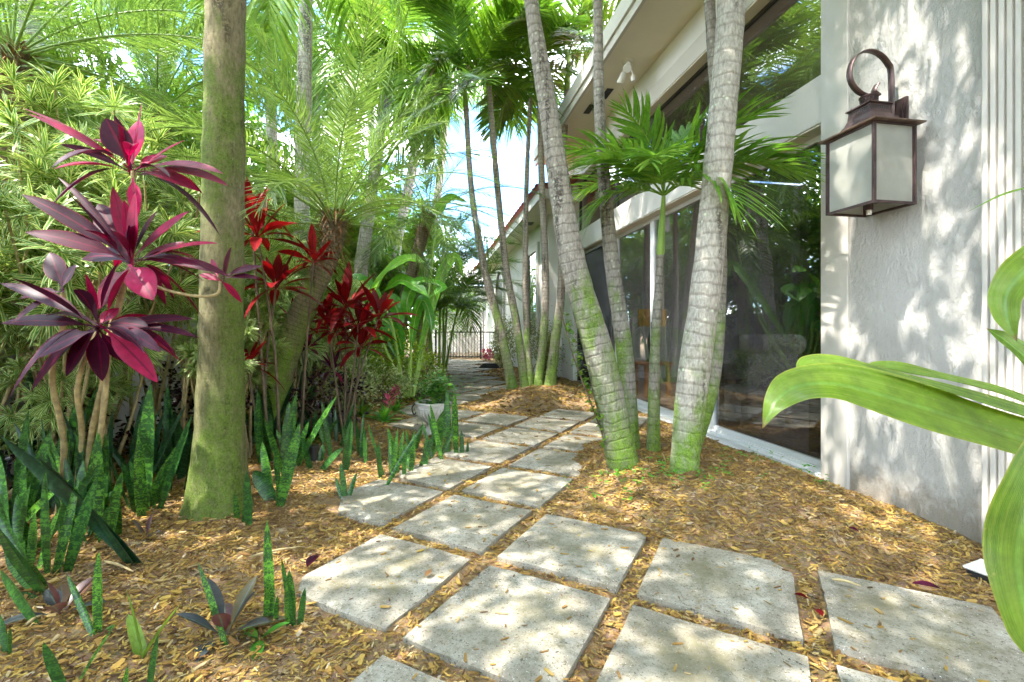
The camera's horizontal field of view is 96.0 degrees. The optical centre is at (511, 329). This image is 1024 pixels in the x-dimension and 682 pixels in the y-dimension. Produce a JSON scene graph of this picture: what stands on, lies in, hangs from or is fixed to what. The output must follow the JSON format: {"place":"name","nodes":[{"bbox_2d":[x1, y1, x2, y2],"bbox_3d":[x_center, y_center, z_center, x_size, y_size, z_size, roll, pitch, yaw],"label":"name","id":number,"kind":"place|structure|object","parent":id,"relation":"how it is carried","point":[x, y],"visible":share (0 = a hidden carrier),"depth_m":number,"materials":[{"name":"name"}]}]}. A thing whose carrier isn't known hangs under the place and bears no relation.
{"place":"outdoors","nodes":[
{"label":"outdoors","id":0,"kind":"place"},
{"bbox_2d":[2,0,808,327],"label":"sky","id":1,"kind":"structure","parent":0,"point":[512,170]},
{"bbox_2d":[0,344,1002,681],"bbox_3d":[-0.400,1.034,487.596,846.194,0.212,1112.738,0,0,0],"label":"ground","id":2,"kind":"structure","parent":0,"point":[334,508],"depth_m":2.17,"materials":[{"name":"wood"}]},
{"bbox_2d":[0,529,47,624],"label":"snake plant","id":3,"kind":"object","parent":2,"relation":"on","point":[25,572],"visible":0.8,"depth_m":1.79,"materials":[{"name":"green plant"}]},
{"bbox_2d":[0,411,70,542],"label":"snake plant","id":4,"kind":"object","parent":2,"relation":"on","point":[23,480],"visible":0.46,"depth_m":2.32,"materials":[{"name":"green plant"}]},
{"bbox_2d":[0,465,98,573],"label":"snake plant","id":5,"kind":"object","parent":2,"relation":"on","point":[21,537],"visible":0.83,"depth_m":2.00,"materials":[{"name":"green plant"}]},
{"bbox_2d":[0,123,103,414],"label":"striped dracaena","id":6,"kind":"object","parent":2,"relation":"on","point":[46,150],"visible":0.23,"depth_m":3.01,"materials":[{"name":"green plant"}]},
{"bbox_2d":[4,568,106,625],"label":"seedling","id":7,"kind":"object","parent":2,"relation":"on","point":[54,598],"visible":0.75,"depth_m":1.71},
{"bbox_2d":[14,370,98,472],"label":"snake plant","id":8,"kind":"object","parent":2,"relation":"on","point":[72,447],"visible":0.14,"depth_m":2.84,"materials":[{"name":"green plant"}]},
{"bbox_2d":[14,411,112,537],"bbox_3d":[-2.420,0.748,2.512,0.807,0.672,0.252,0,0,29],"label":"snake plant","id":9,"kind":"object","parent":2,"relation":"on","point":[69,473],"visible":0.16,"depth_m":2.39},
{"bbox_2d":[0,394,134,490],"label":"shrub","id":10,"kind":"object","parent":2,"relation":"on","point":[13,457],"visible":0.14,"depth_m":3.13,"materials":[{"name":"green plant"}]},
{"bbox_2d":[0,435,142,566],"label":"snake plant","id":11,"kind":"object","parent":2,"relation":"on","point":[60,487],"visible":0.79,"depth_m":2.02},
{"bbox_2d":[0,305,144,493],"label":"striped dracaena","id":12,"kind":"object","parent":2,"relation":"on","point":[42,403],"visible":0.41,"depth_m":2.88,"materials":[{"name":"green plant"}]},
{"bbox_2d":[42,626,114,681],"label":"snake plant","id":13,"kind":"object","parent":2,"relation":"on","point":[54,670],"visible":1,"depth_m":1.35,"materials":[{"name":"green plant"}]},
{"bbox_2d":[2,0,161,131],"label":"palm tree","id":14,"kind":"object","parent":2,"relation":"on","point":[32,32],"visible":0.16,"depth_m":6.17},
{"bbox_2d":[46,433,122,543],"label":"snake plant","id":15,"kind":"object","parent":2,"relation":"on","point":[110,515],"visible":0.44,"depth_m":2.29,"materials":[{"name":"green plant"}]},
{"bbox_2d":[0,0,175,276],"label":"areca palm","id":16,"kind":"object","parent":2,"relation":"on","point":[67,58],"visible":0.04,"depth_m":5.46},
{"bbox_2d":[0,56,180,375],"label":"striped dracaena","id":17,"kind":"object","parent":2,"relation":"on","point":[10,122],"visible":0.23,"depth_m":3.57,"materials":[{"name":"green plant"}]},
{"bbox_2d":[67,552,113,635],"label":"snake plant","id":18,"kind":"object","parent":2,"relation":"on","point":[97,602],"visible":0.85,"depth_m":1.61,"materials":[{"name":"green plant"}]},
{"bbox_2d":[0,141,199,482],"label":"striped dracaena","id":19,"kind":"object","parent":2,"relation":"on","point":[98,183],"visible":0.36,"depth_m":2.91,"materials":[{"name":"green plant"}]},
{"bbox_2d":[62,396,185,480],"bbox_3d":[-2.592,0.765,2.981,0.901,0.632,0.440,0,0,28],"label":"snake plant","id":20,"kind":"object","parent":2,"relation":"on","point":[115,454],"visible":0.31,"depth_m":3.00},
{"bbox_2d":[0,104,261,514],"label":"ti plant","id":21,"kind":"object","parent":2,"relation":"on","point":[127,338],"visible":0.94,"depth_m":2.18,"materials":[{"name":"plant"}]},
{"bbox_2d":[0,0,278,244],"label":"date palm","id":22,"kind":"object","parent":2,"relation":"on","point":[22,57],"visible":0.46,"depth_m":4.17,"materials":[{"name":"green plant"}]},
{"bbox_2d":[1,14,290,282],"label":"areca palm","id":23,"kind":"object","parent":2,"relation":"on","point":[246,99],"visible":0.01,"depth_m":7.47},
{"bbox_2d":[0,0,295,282],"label":"date palm","id":24,"kind":"object","parent":2,"relation":"on","point":[156,78],"visible":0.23,"depth_m":5.76,"materials":[{"name":"green plant"}]},
{"bbox_2d":[109,384,191,516],"bbox_3d":[-2.108,0.694,2.676,0.551,0.776,0.221,0,0,20],"label":"snake plant","id":25,"kind":"object","parent":2,"relation":"on","point":[145,492],"visible":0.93,"depth_m":2.65,"materials":[{"name":"green plant"}]},
{"bbox_2d":[126,591,180,658],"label":"palm seedling","id":26,"kind":"object","parent":2,"relation":"on","point":[137,639],"visible":1,"depth_m":1.54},
{"bbox_2d":[125,384,192,489],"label":"snake plant","id":27,"kind":"object","parent":2,"relation":"on","point":[169,419],"visible":0.46,"depth_m":3.28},
{"bbox_2d":[46,112,272,442],"bbox_3d":[-2.935,-0.326,3.926,1.626,2.863,1.767,0,0,-14],"label":"striped dracaena","id":28,"kind":"object","parent":2,"relation":"on","point":[160,137],"visible":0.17,"depth_m":3.77,"materials":[{"name":"green plant"}]},
{"bbox_2d":[0,272,334,476],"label":"shrub","id":29,"kind":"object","parent":2,"relation":"on","point":[124,410],"depth_m":4.74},
{"bbox_2d":[127,348,271,441],"bbox_3d":[-2.750,0.620,4.156,1.252,0.957,0.820,0,0,0],"label":"shrub","id":30,"kind":"object","parent":2,"relation":"on","point":[178,397],"visible":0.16,"depth_m":4.05,"materials":[{"name":"green plant"}]},
{"bbox_2d":[179,0,254,520],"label":"palm tree","id":31,"kind":"object","parent":2,"relation":"on","point":[218,468],"visible":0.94,"depth_m":2.61,"materials":[{"name":"plant"}]},
{"bbox_2d":[176,576,284,661],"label":"seedling","id":32,"kind":"object","parent":2,"relation":"on","point":[222,618],"visible":0.88,"depth_m":1.69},
{"bbox_2d":[171,295,291,460],"bbox_3d":[-2.248,0.410,3.653,0.778,1.418,0.845,0,0,25],"label":"striped dracaena","id":33,"kind":"object","parent":2,"relation":"on","point":[189,369],"visible":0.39,"depth_m":3.58,"materials":[{"name":"green plant"}]},
{"bbox_2d":[233,472,252,525],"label":"snake plant","id":34,"kind":"object","parent":2,"relation":"on","point":[247,514],"visible":0.91,"depth_m":2.50,"materials":[{"name":"green plant"}]},
{"bbox_2d":[172,181,334,405],"bbox_3d":[-3.100,-0.373,5.626,1.829,2.970,1.821,0,0,-18],"label":"striped dracaena","id":35,"kind":"object","parent":2,"relation":"on","point":[279,246],"visible":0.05,"depth_m":5.49,"materials":[{"name":"green plant"}]},
{"bbox_2d":[195,177,323,458],"bbox_3d":[-1.983,-0.040,3.648,0.796,2.287,0.846,0,0,0],"label":"ti plant","id":36,"kind":"object","parent":2,"relation":"on","point":[278,271],"visible":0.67,"depth_m":3.67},
{"bbox_2d":[122,0,414,255],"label":"palm tree","id":37,"kind":"object","parent":2,"relation":"on","point":[271,132],"visible":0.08,"depth_m":9.43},
{"bbox_2d":[263,521,278,618],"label":"snake plant","id":38,"kind":"object","parent":2,"relation":"on","point":[270,606],"visible":0.9,"depth_m":1.77,"materials":[{"name":"green plant"}]},
{"bbox_2d":[252,423,300,506],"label":"snake plant","id":39,"kind":"object","parent":2,"relation":"on","point":[263,482],"visible":0.95,"depth_m":2.82,"materials":[{"name":"green plant"}]},
{"bbox_2d":[245,384,336,472],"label":"snake plant","id":40,"kind":"object","parent":2,"relation":"on","point":[262,431],"visible":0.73,"depth_m":3.54,"materials":[{"name":"green plant"}]},
{"bbox_2d":[169,170,417,353],"bbox_3d":[-4.753,-1.065,10.084,5.133,4.339,5.160,0,0,-37],"label":"areca palm","id":41,"kind":"object","parent":2,"relation":"on","point":[351,232],"visible":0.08,"depth_m":9.65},
{"bbox_2d":[281,561,305,626],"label":"snake plant","id":42,"kind":"object","parent":2,"relation":"on","point":[289,602],"visible":0.91,"depth_m":1.74,"materials":[{"name":"green plant"}]},
{"bbox_2d":[244,246,344,416],"bbox_3d":[-2.790,0.043,5.483,1.513,2.116,1.342,0,0,0],"label":"striped dracaena","id":43,"kind":"object","parent":2,"relation":"on","point":[311,355],"visible":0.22,"depth_m":5.40,"materials":[{"name":"green plant"}]},
{"bbox_2d":[68,0,524,435],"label":"date palm","id":44,"kind":"object","parent":2,"relation":"on","point":[333,231],"visible":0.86,"depth_m":4.24,"materials":[{"name":"green plant"}]},
{"bbox_2d":[256,386,354,445],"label":"snake plant","id":45,"kind":"object","parent":2,"relation":"on","point":[337,428],"visible":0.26,"depth_m":4.42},
{"bbox_2d":[172,96,440,290],"bbox_3d":[-6.156,-2.822,12.777,7.958,7.969,7.967,0,0,-27],"label":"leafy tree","id":46,"kind":"object","parent":2,"relation":"on","point":[264,128],"visible":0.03,"depth_m":11.96,"materials":[{"name":"green plant"}]},
{"bbox_2d":[179,0,435,375],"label":"palm tree","id":47,"kind":"object","parent":2,"relation":"on","point":[316,36],"visible":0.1,"depth_m":9.29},
{"bbox_2d":[277,223,338,432],"bbox_3d":[-1.891,0.059,4.311,0.572,2.091,0.559,0,0,-41],"label":"ti plant","id":48,"kind":"object","parent":2,"relation":"on","point":[312,242],"visible":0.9,"depth_m":4.31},
{"bbox_2d":[164,0,455,392],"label":"palm tree","id":49,"kind":"object","parent":2,"relation":"on","point":[303,29],"visible":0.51,"depth_m":6.17,"materials":[{"name":"plant"}]},
{"bbox_2d":[277,297,350,428],"bbox_3d":[-2.097,0.384,4.887,0.812,1.442,0.482,0,0,0],"label":"ti plant","id":50,"kind":"object","parent":2,"relation":"on","point":[327,362],"visible":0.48,"depth_m":4.87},
{"bbox_2d":[297,403,352,470],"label":"snake plant","id":51,"kind":"object","parent":2,"relation":"on","point":[324,435],"visible":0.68,"depth_m":3.60,"materials":[{"name":"green plant"}]},
{"bbox_2d":[288,361,372,431],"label":"shrub","id":52,"kind":"object","parent":2,"relation":"on","point":[318,402],"visible":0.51,"depth_m":4.87,"materials":[{"name":"green plant"}]},
{"bbox_2d":[309,259,374,403],"bbox_3d":[-2.741,-0.013,6.579,1.600,2.244,1.593,0,0,-41],"label":"striped dracaena","id":53,"kind":"object","parent":2,"relation":"on","point":[356,285],"visible":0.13,"depth_m":6.48,"materials":[{"name":"green plant"}]},
{"bbox_2d":[310,352,386,407],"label":"shrub","id":54,"kind":"object","parent":2,"relation":"on","point":[367,383],"visible":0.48,"depth_m":6.20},
{"bbox_2d":[309,262,417,436],"bbox_3d":[-1.567,0.203,4.674,1.192,1.835,0.920,0,0,34],"label":"ti plant","id":55,"kind":"object","parent":2,"relation":"on","point":[332,318],"visible":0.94,"depth_m":4.62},
{"bbox_2d":[298,534,469,631],"bbox_3d":[-0.590,1.133,2.097,0.580,0.073,0.594,0,0,28],"label":"paver","id":56,"kind":"object","parent":2,"relation":"on","point":[360,569],"visible":0.9,"depth_m":2.02,"materials":[{"name":"concrete"}]},
{"bbox_2d":[351,356,421,405],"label":"shrub","id":57,"kind":"object","parent":2,"relation":"on","point":[393,376],"visible":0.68,"depth_m":6.66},
{"bbox_2d":[338,479,442,526],"bbox_3d":[-0.864,1.134,3.014,0.587,0.072,0.593,0,0,28],"label":"paver","id":58,"kind":"object","parent":2,"relation":"on","point":[402,497],"visible":0.9,"depth_m":2.96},
{"bbox_2d":[253,0,533,385],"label":"palm tree","id":59,"kind":"object","parent":2,"relation":"on","point":[364,237],"visible":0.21,"depth_m":7.92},
{"bbox_2d":[352,655,444,681],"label":"paver","id":60,"kind":"object","parent":2,"relation":"on","point":[382,668],"visible":1,"depth_m":1.47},
{"bbox_2d":[364,317,432,402],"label":"shrub","id":61,"kind":"object","parent":2,"relation":"on","point":[379,356],"visible":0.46,"depth_m":6.93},
{"bbox_2d":[368,424,433,484],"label":"snake plant","id":62,"kind":"object","parent":2,"relation":"on","point":[404,456],"visible":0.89,"depth_m":3.52,"materials":[{"name":"green plant"}]},
{"bbox_2d":[352,193,465,397],"bbox_3d":[-1.732,-0.691,7.324,1.909,3.404,1.548,0,0,0],"label":"bird of paradise","id":63,"kind":"object","parent":2,"relation":"on","point":[412,287],"visible":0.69,"depth_m":6.81,"materials":[{"name":"green plant"}]},
{"bbox_2d":[316,0,502,366],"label":"palm tree","id":64,"kind":"object","parent":2,"relation":"on","point":[418,35],"visible":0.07,"depth_m":11.90,"materials":[{"name":"green plant"}]},
{"bbox_2d":[344,182,493,359],"bbox_3d":[-3.204,-1.492,13.663,5.759,5.206,5.458,0,0,0],"label":"areca palm","id":65,"kind":"object","parent":2,"relation":"on","point":[429,255],"visible":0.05,"depth_m":13.48,"materials":[{"name":"green plant"}]},
{"bbox_2d":[411,399,449,434],"bbox_3d":[-0.861,0.955,5.000,0.379,0.345,0.379,0,0,35],"label":"garden urn","id":66,"kind":"object","parent":2,"relation":"on","point":[422,409],"visible":0.66,"depth_m":4.86,"materials":[{"name":"stone"}]},
{"bbox_2d":[413,371,459,406],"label":"potted plant","id":67,"kind":"object","parent":66,"relation":"in","point":[434,392],"visible":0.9,"depth_m":4.97,"materials":[{"name":"green plant"}]},
{"bbox_2d":[332,98,549,385],"bbox_3d":[-1.316,-1.367,8.346,4.102,5.111,3.658,0,0,0],"label":"date palm","id":68,"kind":"object","parent":2,"relation":"on","point":[421,236],"visible":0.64,"depth_m":8.04,"materials":[{"name":"green plant"}]},
{"bbox_2d":[351,200,533,376],"bbox_3d":[-1.717,-0.896,10.438,4.194,4.180,4.234,0,0,13],"label":"areca palm","id":69,"kind":"object","parent":2,"relation":"on","point":[452,296],"visible":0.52,"depth_m":10.56,"materials":[{"name":"green plant"}]},
{"bbox_2d":[391,0,498,361],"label":"palm tree","id":70,"kind":"object","parent":2,"relation":"on","point":[418,333],"visible":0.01,"depth_m":14.38,"materials":[{"name":"green plant"}]},
{"bbox_2d":[399,457,491,490],"bbox_3d":[-0.545,1.134,3.606,0.576,0.072,0.592,0,0,29],"label":"paver","id":71,"kind":"object","parent":2,"relation":"on","point":[457,471],"visible":0.86,"depth_m":3.52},
{"bbox_2d":[423,391,468,464],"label":"snake plant","id":72,"kind":"object","parent":2,"relation":"on","point":[443,422],"visible":0.79,"depth_m":4.12,"materials":[{"name":"green plant"}]},
{"bbox_2d":[352,0,563,389],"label":"palm tree","id":73,"kind":"object","parent":2,"relation":"on","point":[487,20],"visible":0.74,"depth_m":7.61,"materials":[{"name":"green plant"}]},
{"bbox_2d":[432,265,485,351],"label":"neighbour building","id":74,"kind":"structure","parent":2,"relation":"on","point":[433,340],"depth_m":22.60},
{"bbox_2d":[393,495,531,555],"bbox_3d":[-0.270,1.134,2.691,0.580,0.072,0.589,0,0,28],"label":"paver","id":75,"kind":"object","parent":2,"relation":"on","point":[446,518],"visible":0.88,"depth_m":2.62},
{"bbox_2d":[445,312,483,357],"bbox_3d":[-1.865,0.204,18.200,1.530,1.808,0.060,0,0,0],"label":"lattice screen","id":76,"kind":"object","parent":2,"relation":"on","point":[466,334],"visible":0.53,"depth_m":18.19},
{"bbox_2d":[451,422,501,438],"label":"paver","id":77,"kind":"object","parent":2,"relation":"on","point":[467,429],"visible":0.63,"depth_m":5.08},
{"bbox_2d":[444,440,530,464],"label":"paver","id":78,"kind":"object","parent":2,"relation":"on","point":[499,453],"visible":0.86,"depth_m":4.12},
{"bbox_2d":[398,0,585,387],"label":"palm tree","id":79,"kind":"object","parent":2,"relation":"on","point":[515,317],"visible":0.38,"depth_m":7.84,"materials":[{"name":"green plant"}]},
{"bbox_2d":[464,413,529,426],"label":"paver","id":80,"kind":"object","parent":2,"relation":"on","point":[506,420],"visible":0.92,"depth_m":5.63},
{"bbox_2d":[486,313,515,368],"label":"shrub","id":81,"kind":"object","parent":2,"relation":"on","point":[497,356],"visible":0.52,"depth_m":13.24,"materials":[{"name":"green plant"}]},
{"bbox_2d":[403,565,610,681],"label":"paver","id":82,"kind":"object","parent":2,"relation":"on","point":[545,620],"visible":0.94,"depth_m":1.70,"materials":[{"name":"concrete"}]},
{"bbox_2d":[461,467,572,509],"bbox_3d":[0.050,1.134,3.285,0.599,0.072,0.601,0,0,28],"label":"paver","id":83,"kind":"object","parent":2,"relation":"on","point":[528,494],"visible":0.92,"depth_m":3.21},
{"bbox_2d":[448,3,593,385],"bbox_3d":[0.334,-2.303,8.011,2.684,6.780,2.522,0,0,25],"label":"palm tree","id":84,"kind":"object","parent":2,"relation":"on","point":[562,16],"visible":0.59,"depth_m":7.85,"materials":[{"name":"green plant"}]},
{"bbox_2d":[483,427,558,447],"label":"paver","id":85,"kind":"object","parent":2,"relation":"on","point":[528,437],"visible":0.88,"depth_m":4.73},
{"bbox_2d":[448,0,615,385],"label":"palm tree","id":86,"kind":"object","parent":2,"relation":"on","point":[539,370],"visible":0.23,"depth_m":7.85,"materials":[{"name":"green plant"}]},
{"bbox_2d":[509,448,581,477],"bbox_3d":[0.378,1.134,3.880,0.600,0.072,0.596,0,0,28],"label":"paver","id":87,"kind":"object","parent":2,"relation":"on","point":[560,462],"visible":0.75,"depth_m":3.81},
{"bbox_2d":[472,0,620,385],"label":"palm tree","id":88,"kind":"object","parent":2,"relation":"on","point":[551,371],"visible":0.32,"depth_m":7.83,"materials":[{"name":"green plant"}]},
{"bbox_2d":[514,417,579,433],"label":"paver","id":89,"kind":"object","parent":2,"relation":"on","point":[556,425],"visible":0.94,"depth_m":5.33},
{"bbox_2d":[539,409,596,421],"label":"paver","id":90,"kind":"object","parent":2,"relation":"on","point":[579,416],"visible":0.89,"depth_m":5.90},
{"bbox_2d":[497,514,645,593],"bbox_3d":[0.330,1.134,2.366,0.598,0.072,0.590,0,0,28],"label":"paver","id":91,"kind":"object","parent":2,"relation":"on","point":[539,551],"visible":0.92,"depth_m":2.28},
{"bbox_2d":[544,434,601,451],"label":"paver","id":92,"kind":"object","parent":2,"relation":"on","point":[568,445],"visible":0.51,"depth_m":4.48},
{"bbox_2d":[524,0,638,470],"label":"palm tree","id":93,"kind":"object","parent":2,"relation":"on","point":[620,451],"visible":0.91,"depth_m":3.39,"materials":[{"name":"grey plant"}]},
{"bbox_2d":[557,307,610,461],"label":"climbing vine","id":94,"kind":"object","parent":93,"relation":"attached to","point":[567,329],"visible":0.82,"depth_m":3.44,"materials":[{"name":"green plant"}]},
{"bbox_2d":[593,0,639,449],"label":"palm tree","id":95,"kind":"object","parent":2,"relation":"on","point":[623,340],"visible":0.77,"depth_m":3.77,"materials":[{"name":"grey plant"}]},
{"bbox_2d":[542,85,825,452],"bbox_3d":[1.269,-0.352,3.616,2.073,2.911,1.654,0,0,25],"label":"palm tree","id":96,"kind":"object","parent":2,"relation":"on","point":[659,165],"visible":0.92,"depth_m":3.55,"materials":[{"name":"green plant"}]},
{"bbox_2d":[597,605,810,681],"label":"paver","id":97,"kind":"object","parent":2,"relation":"on","point":[650,649],"visible":0.99,"depth_m":1.55,"materials":[{"name":"concrete"}]},
{"bbox_2d":[669,0,745,473],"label":"palm tree","id":98,"kind":"object","parent":2,"relation":"on","point":[694,370],"visible":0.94,"depth_m":3.07,"materials":[{"name":"grey plant"}]},
{"bbox_2d":[700,0,726,452],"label":"palm tree","id":99,"kind":"object","parent":2,"relation":"on","point":[718,351],"visible":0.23,"depth_m":3.57,"materials":[{"name":"grey plant"}]},
{"bbox_2d":[637,538,802,646],"bbox_3d":[0.920,1.134,2.047,0.592,0.072,0.600,0,0,28],"label":"paver","id":100,"kind":"object","parent":2,"relation":"on","point":[725,586],"visible":0.96,"depth_m":1.96,"materials":[{"name":"concrete"}]},
{"bbox_2d":[474,0,1023,543],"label":"house","id":101,"kind":"structure","parent":2,"relation":"on","point":[908,284],"depth_m":3.27,"materials":[{"name":"paint"}]},
{"bbox_2d":[528,242,538,339],"bbox_3d":[0.497,-0.915,11.553,0.084,2.330,1.360,0,0,-10],"label":"window","id":102,"kind":"structure","parent":101,"relation":"in","point":[533,260],"depth_m":11.42,"materials":[{"name":"clear glass"}]},
{"bbox_2d":[616,219,651,405],"bbox_3d":[1.832,-0.225,6.922,0.050,2.590,1.224,0,0,-10],"label":"sliding door","id":103,"kind":"structure","parent":101,"relation":"in","point":[649,222],"depth_m":6.44,"materials":[{"name":"white metal"}]},
{"bbox_2d":[634,361,672,397],"bbox_3d":[2.312,0.815,7.613,0.500,0.570,0.500,0,0,-10],"label":"side table","id":104,"kind":"object","parent":101,"relation":"on","point":[645,364],"visible":0.56,"depth_m":7.43,"materials":[{"name":"brown wood"}]},
{"bbox_2d":[651,194,710,427],"bbox_3d":[2.047,-0.225,5.649,0.075,2.590,1.344,0,0,-10],"label":"sliding door","id":105,"kind":"structure","parent":101,"relation":"in","point":[654,220],"depth_m":6.27,"materials":[{"name":"white metal"}]},
{"bbox_2d":[718,334,806,427],"bbox_3d":[2.789,0.578,5.568,1.060,1.045,0.975,0,0,-19],"label":"armchair","id":106,"kind":"object","parent":101,"relation":"on","point":[756,366],"visible":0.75,"depth_m":5.13,"materials":[{"name":"fabric"}]},
{"bbox_2d":[711,135,820,466],"bbox_3d":[2.317,-0.225,4.225,0.050,2.590,1.544,0,0,-10],"label":"sliding door","id":107,"kind":"structure","parent":101,"relation":"in","point":[813,142],"depth_m":4.13,"materials":[{"name":"white metal"}]},
{"bbox_2d":[719,144,820,458],"bbox_3d":[2.369,-0.217,4.225,0.030,2.545,1.470,0,0,-10],"label":"screen door","id":108,"kind":"structure","parent":101,"relation":"in","point":[721,387],"depth_m":4.59,"materials":[{"name":"grey"}]},
{"bbox_2d":[818,49,926,217],"bbox_3d":[2.210,-1.208,2.831,0.394,1.009,0.394,0,0,-10],"label":"wall lantern","id":109,"kind":"object","parent":101,"relation":"attached to","point":[871,158],"depth_m":2.74,"materials":[{"name":"glass"}]},
{"bbox_2d":[836,665,896,681],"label":"paver","id":110,"kind":"object","parent":2,"relation":"on","point":[845,674],"visible":0.95,"depth_m":1.47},
{"bbox_2d":[762,187,1023,652],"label":"corn plant","id":111,"kind":"object","parent":2,"relation":"on","point":[889,389],"visible":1,"depth_m":0.79,"materials":[{"name":"green plant"}]},
{"bbox_2d":[818,570,1023,681],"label":"paver","id":112,"kind":"object","parent":2,"relation":"on","point":[931,625],"visible":0.91,"depth_m":1.67,"materials":[{"name":"concrete"}]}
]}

